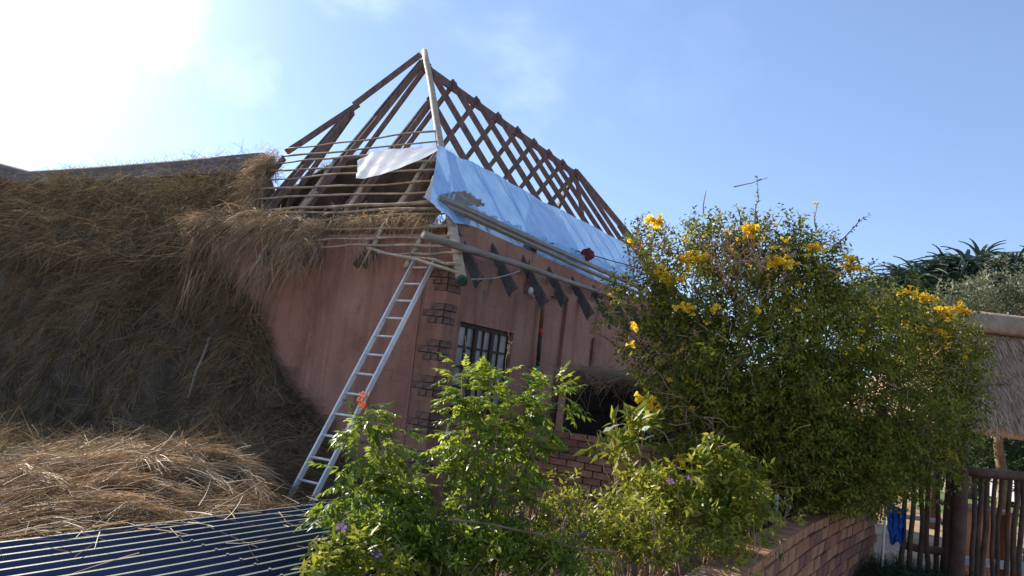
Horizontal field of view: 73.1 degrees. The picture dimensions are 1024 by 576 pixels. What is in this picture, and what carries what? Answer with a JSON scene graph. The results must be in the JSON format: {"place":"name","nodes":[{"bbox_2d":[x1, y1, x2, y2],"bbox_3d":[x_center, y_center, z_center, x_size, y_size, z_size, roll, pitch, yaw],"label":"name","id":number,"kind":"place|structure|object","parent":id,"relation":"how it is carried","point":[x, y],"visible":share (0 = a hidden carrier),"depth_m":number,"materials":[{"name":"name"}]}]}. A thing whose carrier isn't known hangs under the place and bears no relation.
{"place":"outdoors","nodes":[
{"label":"outdoors","id":0,"kind":"place"},
{"bbox_2d":[0,0,1023,379],"label":"sky","id":1,"kind":"structure","parent":0,"point":[908,114],"materials":[{"name":"blue"}]},
{"bbox_2d":[437,467,710,531],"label":"yard","id":2,"kind":"structure","parent":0,"point":[520,512],"depth_m":9.53,"materials":[{"name":"soil"}]},
{"bbox_2d":[0,237,381,538],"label":"straw heap","id":3,"kind":"object","parent":2,"relation":"on","point":[74,349],"visible":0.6,"depth_m":11.03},
{"bbox_2d":[0,371,377,541],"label":"fresh straw","id":4,"kind":"object","parent":3,"relation":"on","point":[44,481],"visible":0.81,"depth_m":6.64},
{"bbox_2d":[187,337,210,398],"bbox_3d":[-4.645,1.169,10.252,0.058,0.907,0.629,8,-7,-7],"label":"stick","id":5,"kind":"object","parent":3,"relation":"on","point":[200,361],"visible":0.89,"depth_m":10.26,"materials":[{"name":"wood"}]},
{"bbox_2d":[285,261,434,504],"bbox_3d":[-1.789,1.081,8.339,0.380,3.288,1.822,3,-8,29],"label":"ladder","id":6,"kind":"object","parent":2,"relation":"on","point":[328,423],"visible":0.73,"depth_m":8.36,"materials":[{"name":"metal"}]},
{"bbox_2d":[194,48,729,512],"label":"cottage","id":7,"kind":"structure","parent":2,"relation":"on","point":[324,337],"depth_m":10.36,"materials":[{"name":"pink paint"}]},
{"bbox_2d":[0,139,290,291],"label":"thatched wing","id":8,"kind":"structure","parent":7,"relation":"attached to","point":[71,212],"depth_m":14.15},
{"bbox_2d":[158,144,449,332],"bbox_3d":[-3.601,-1.047,10.877,6.247,3.703,2.103,0,-10,43],"label":"eave straw","id":9,"kind":"object","parent":7,"relation":"hanging from","point":[258,224],"visible":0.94,"depth_m":10.73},
{"bbox_2d":[356,145,436,178],"bbox_3d":[-1.809,-1.958,10.460,0.550,0.716,2.785,14,-10,-42],"label":"white sheet","id":10,"kind":"object","parent":7,"relation":"on","point":[375,163],"visible":1,"depth_m":10.51,"materials":[{"name":"plastic"}]},
{"bbox_2d":[399,272,423,486],"bbox_3d":[-1.318,1.319,9.037,0.171,3.111,0.021,2,-9,32],"label":"cable","id":11,"kind":"object","parent":7,"relation":"attached to","point":[412,366],"visible":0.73,"depth_m":9.09,"materials":[{"name":"black rubber"}]},
{"bbox_2d":[448,322,510,418],"bbox_3d":[-0.485,1.208,9.863,0.080,1.310,1.390,2,-9,32],"label":"window","id":12,"kind":"structure","parent":7,"relation":"in","point":[490,343],"depth_m":9.88,"materials":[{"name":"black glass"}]},
{"bbox_2d":[421,231,621,300],"bbox_3d":[0.619,-0.175,11.029,0.108,0.424,6.953,3,-8,28],"label":"pole","id":13,"kind":"object","parent":7,"relation":"attached to","point":[439,240],"visible":0.86,"depth_m":9.39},
{"bbox_2d":[471,270,519,307],"bbox_3d":[-0.224,-0.039,9.276,0.054,0.712,1.610,4,-8,21],"label":"string","id":14,"kind":"object","parent":13,"relation":"hanging from","point":[489,279],"visible":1,"depth_m":9.00,"materials":[{"name":"fabric"}]},
{"bbox_2d":[524,260,534,296],"bbox_3d":[0.346,-0.137,10.824,0.104,0.570,0.350,0,-10,43],"label":"security lamp","id":15,"kind":"object","parent":7,"relation":"attached to","point":[530,290],"visible":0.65,"depth_m":10.73,"materials":[{"name":"white plastic"}]},
{"bbox_2d":[424,146,645,293],"bbox_3d":[1.069,-1.029,13.666,1.377,1.924,10.479,3,-8,30],"label":"foil tarpaulin","id":16,"kind":"object","parent":7,"relation":"on","point":[473,185],"visible":0.66,"depth_m":12.21,"materials":[{"name":"silver metal"}]},
{"bbox_2d":[439,194,640,289],"bbox_3d":[1.022,-0.580,12.372,0.110,0.214,7.713,3,-9,31],"label":"plank","id":17,"kind":"object","parent":16,"relation":"on","point":[483,216],"visible":0.79,"depth_m":10.98,"materials":[{"name":"brown wood"}]},
{"bbox_2d":[446,204,643,296],"bbox_3d":[1.030,-0.458,12.297,0.097,0.099,7.409,2,-9,32],"label":"plank","id":18,"kind":"object","parent":16,"relation":"on","point":[467,215],"visible":0.76,"depth_m":10.90,"materials":[{"name":"brown wood"}]},
{"bbox_2d":[581,247,594,260],"bbox_3d":[1.488,-0.660,13.643,0.368,0.278,0.235,13,-9,-37],"label":"cloth bundle","id":19,"kind":"object","parent":16,"relation":"on","point":[588,253],"visible":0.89,"depth_m":13.55,"materials":[{"name":"red fabric"}]},
{"bbox_2d":[551,243,638,268],"bbox_3d":[1.980,-0.641,14.929,0.038,0.712,5.897,3,-8,26],"label":"strap","id":20,"kind":"object","parent":16,"relation":"on","point":[603,258],"visible":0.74,"depth_m":15.13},
{"bbox_2d":[532,294,546,407],"bbox_3d":[0.427,1.004,10.971,0.068,1.843,0.131,2,-9,32],"label":"painted pole","id":21,"kind":"object","parent":7,"relation":"attached to","point":[540,331],"visible":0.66,"depth_m":10.95,"materials":[{"name":"red paint"}]},
{"bbox_2d":[527,353,752,532],"bbox_3d":[1.860,2.029,8.751,2.989,2.383,2.330,2,-9,32],"label":"porch","id":22,"kind":"object","parent":2,"relation":"on","point":[598,394],"visible":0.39,"depth_m":8.68,"materials":[{"name":"brick"}]},
{"bbox_2d":[457,511,786,575],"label":"planting bed","id":23,"kind":"object","parent":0,"point":[683,570],"visible":0.03,"depth_m":6.07,"materials":[{"name":"soil"}]},
{"bbox_2d":[291,520,427,575],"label":"periwinkle","id":24,"kind":"object","parent":23,"relation":"on","point":[340,559],"visible":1,"depth_m":3.43,"materials":[{"name":"green plant"}]},
{"bbox_2d":[293,330,594,575],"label":"green shrub","id":25,"kind":"object","parent":23,"relation":"on","point":[406,500],"visible":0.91,"depth_m":4.30,"materials":[{"name":"green plant"}]},
{"bbox_2d":[320,497,612,575],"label":"leafy plants","id":26,"kind":"object","parent":23,"relation":"on","point":[438,550],"visible":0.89,"depth_m":3.84,"materials":[{"name":"green plant"}]},
{"bbox_2d":[454,464,628,575],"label":"shrub","id":27,"kind":"object","parent":23,"relation":"on","point":[566,513],"visible":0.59,"depth_m":4.34,"materials":[{"name":"green plant"}]},
{"bbox_2d":[448,519,617,552],"bbox_3d":[0.132,1.384,3.859,1.029,0.142,0.040,9,-8,-18],"label":"dead twig","id":28,"kind":"object","parent":27,"relation":"on","point":[519,530],"visible":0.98,"depth_m":3.85,"materials":[{"name":"brown wood"}]},
{"bbox_2d":[483,559,628,575],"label":"bed grass","id":29,"kind":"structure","parent":23,"relation":"on","point":[550,571],"depth_m":5.06,"materials":[{"name":"green plant"}]},
{"bbox_2d":[526,546,626,575],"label":"strap clump","id":30,"kind":"object","parent":23,"relation":"on","point":[585,566],"visible":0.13,"depth_m":4.84,"materials":[{"name":"green plant"}]},
{"bbox_2d":[573,397,663,575],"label":"silver plant","id":31,"kind":"object","parent":23,"relation":"on","point":[624,436],"visible":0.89,"depth_m":5.51,"materials":[{"name":"green plant"}]},
{"bbox_2d":[565,482,740,575],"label":"periwinkle","id":32,"kind":"object","parent":23,"relation":"on","point":[637,547],"visible":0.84,"depth_m":4.47,"materials":[{"name":"green plant"}]},
{"bbox_2d":[612,456,764,575],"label":"periwinkle","id":33,"kind":"object","parent":23,"relation":"on","point":[644,475],"visible":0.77,"depth_m":4.82,"materials":[{"name":"green plant"}]},
{"bbox_2d":[656,492,807,575],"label":"periwinkle","id":34,"kind":"object","parent":23,"relation":"on","point":[720,542],"visible":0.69,"depth_m":4.58,"materials":[{"name":"green plant"}]},
{"bbox_2d":[668,431,800,563],"bbox_3d":[1.618,1.712,5.020,0.875,1.287,0.949,2,-9,32],"label":"periwinkle","id":35,"kind":"object","parent":23,"relation":"on","point":[732,479],"visible":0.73,"depth_m":4.92,"materials":[{"name":"green plant"}]},
{"bbox_2d":[585,175,1013,540],"bbox_3d":[3.315,0.930,7.509,5.387,3.885,2.884,9,-8,-15],"label":"flowering bush","id":36,"kind":"object","parent":23,"relation":"on","point":[826,444],"visible":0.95,"depth_m":6.83,"materials":[{"name":"green plant"}]},
{"bbox_2d":[831,272,887,357],"bbox_3d":[15.286,3.574,27.797,6.830,8.490,3.965,8,-7,-10],"label":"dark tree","id":37,"kind":"object","parent":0,"point":[869,297],"visible":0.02,"depth_m":27.84,"materials":[{"name":"green plant"}]},
{"bbox_2d":[751,458,1023,575],"bbox_3d":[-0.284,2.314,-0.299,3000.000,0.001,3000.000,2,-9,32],"label":"ground","id":38,"kind":"structure","parent":0,"point":[888,549],"depth_m":14.50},
{"bbox_2d":[0,499,533,575],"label":"lean to roof","id":39,"kind":"object","parent":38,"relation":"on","point":[202,550],"visible":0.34,"depth_m":3.73,"materials":[{"name":"grey metal"}]},
{"bbox_2d":[0,495,342,573],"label":"fallen straw","id":40,"kind":"object","parent":39,"relation":"on","point":[112,523],"visible":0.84,"depth_m":4.00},
{"bbox_2d":[684,503,877,575],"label":"bed wall","id":41,"kind":"structure","parent":38,"relation":"on","point":[819,544],"depth_m":6.54,"materials":[{"name":"brick"}]},
{"bbox_2d":[774,494,791,512],"bbox_3d":[4.069,4.219,12.351,0.040,0.516,17.600,2,-9,32],"label":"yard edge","id":42,"kind":"object","parent":38,"relation":"on","point":[777,495],"depth_m":15.24,"materials":[{"name":"concrete"}]},
{"bbox_2d":[881,502,886,566],"bbox_3d":[4.591,3.330,8.559,0.027,1.428,0.027,2,-9,32],"label":"stake","id":43,"kind":"object","parent":38,"relation":"on","point":[883,537],"visible":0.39,"depth_m":8.58,"materials":[{"name":"white plastic"}]},
{"bbox_2d":[847,544,996,575],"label":"grass tuft","id":44,"kind":"object","parent":38,"relation":"on","point":[874,568],"visible":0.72,"depth_m":8.36,"materials":[{"name":"green plant"}]},
{"bbox_2d":[897,425,968,575],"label":"pole fence","id":45,"kind":"object","parent":38,"relation":"on","point":[951,551],"visible":0.72,"depth_m":8.51,"materials":[{"name":"brown wood"}]},
{"bbox_2d":[886,504,905,545],"bbox_3d":[4.794,2.926,8.655,0.304,0.580,0.097,7,-7,2],"label":"blue tarp","id":46,"kind":"object","parent":45,"relation":"hanging from","point":[896,525],"visible":0.86,"depth_m":8.65,"materials":[{"name":"blue plastic"}]},
{"bbox_2d":[968,467,1023,575],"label":"pole gate","id":47,"kind":"structure","parent":45,"relation":"attached to","point":[978,551],"depth_m":8.52,"materials":[{"name":"brown wood"}]},
{"bbox_2d":[846,309,1023,529],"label":"thatched hut","id":48,"kind":"object","parent":38,"relation":"on","point":[1006,331],"visible":0.27,"depth_m":17.73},
{"bbox_2d":[898,427,1023,490],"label":"hedge","id":49,"kind":"object","parent":38,"relation":"on","point":[977,459],"depth_m":29.12,"materials":[{"name":"green plant"}]},
{"bbox_2d":[916,274,1008,314],"bbox_3d":[13.352,3.063,20.673,2.702,7.242,1.994,6,-7,4],"label":"olive bush","id":50,"kind":"object","parent":38,"relation":"on","point":[970,301],"visible":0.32,"depth_m":20.74,"materials":[{"name":"green plant"}]},
{"bbox_2d":[932,499,1019,575],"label":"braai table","id":51,"kind":"object","parent":38,"relation":"on","point":[969,524],"visible":0.1,"depth_m":11.16,"materials":[{"name":"brown wood"}]},
{"bbox_2d":[965,556,1023,571],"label":"kerb","id":52,"kind":"structure","parent":38,"relation":"on","point":[987,562],"depth_m":10.12,"materials":[{"name":"concrete"}]},
{"bbox_2d":[906,515,942,522],"bbox_3d":[8.727,5.077,14.472,1.600,0.491,0.350,7,-7,0],"label":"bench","id":53,"kind":"object","parent":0,"point":[917,518],"visible":0.02,"depth_m":14.33,"materials":[{"name":"grey"}]},
{"bbox_2d":[916,464,1019,526],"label":"lawn","id":54,"kind":"structure","parent":0,"point":[942,494],"depth_m":24.29,"materials":[{"name":"green plant"}]},
{"bbox_2d":[843,238,1023,498],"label":"aloe tree","id":55,"kind":"object","parent":54,"relation":"on","point":[954,267],"visible":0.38,"depth_m":25.06,"materials":[{"name":"green plant"}]},
{"bbox_2d":[940,432,1023,492],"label":"shade shrubs","id":56,"kind":"object","parent":54,"relation":"on","point":[1011,447],"visible":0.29,"depth_m":22.48,"materials":[{"name":"green plant"}]},
{"bbox_2d":[950,246,1023,509],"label":"olive bush","id":57,"kind":"object","parent":54,"relation":"on","point":[1013,296],"visible":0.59,"depth_m":21.77,"materials":[{"name":"green plant"}]},
{"bbox_2d":[990,479,1020,504],"bbox_3d":[19.134,7.087,23.998,4.250,1.469,1.860,7,-7,0],"label":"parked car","id":58,"kind":"object","parent":54,"relation":"on","point":[1012,501],"visible":0.09,"depth_m":24.21,"materials":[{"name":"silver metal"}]},
{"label":"path","id":59,"kind":"structure","parent":0,"visible":0},
{"bbox_2d":[431,501,681,575],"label":"bed kerb","id":60,"kind":"structure","parent":59,"relation":"on","point":[564,538],"depth_m":6.89,"materials":[{"name":"concrete"}]}
]}

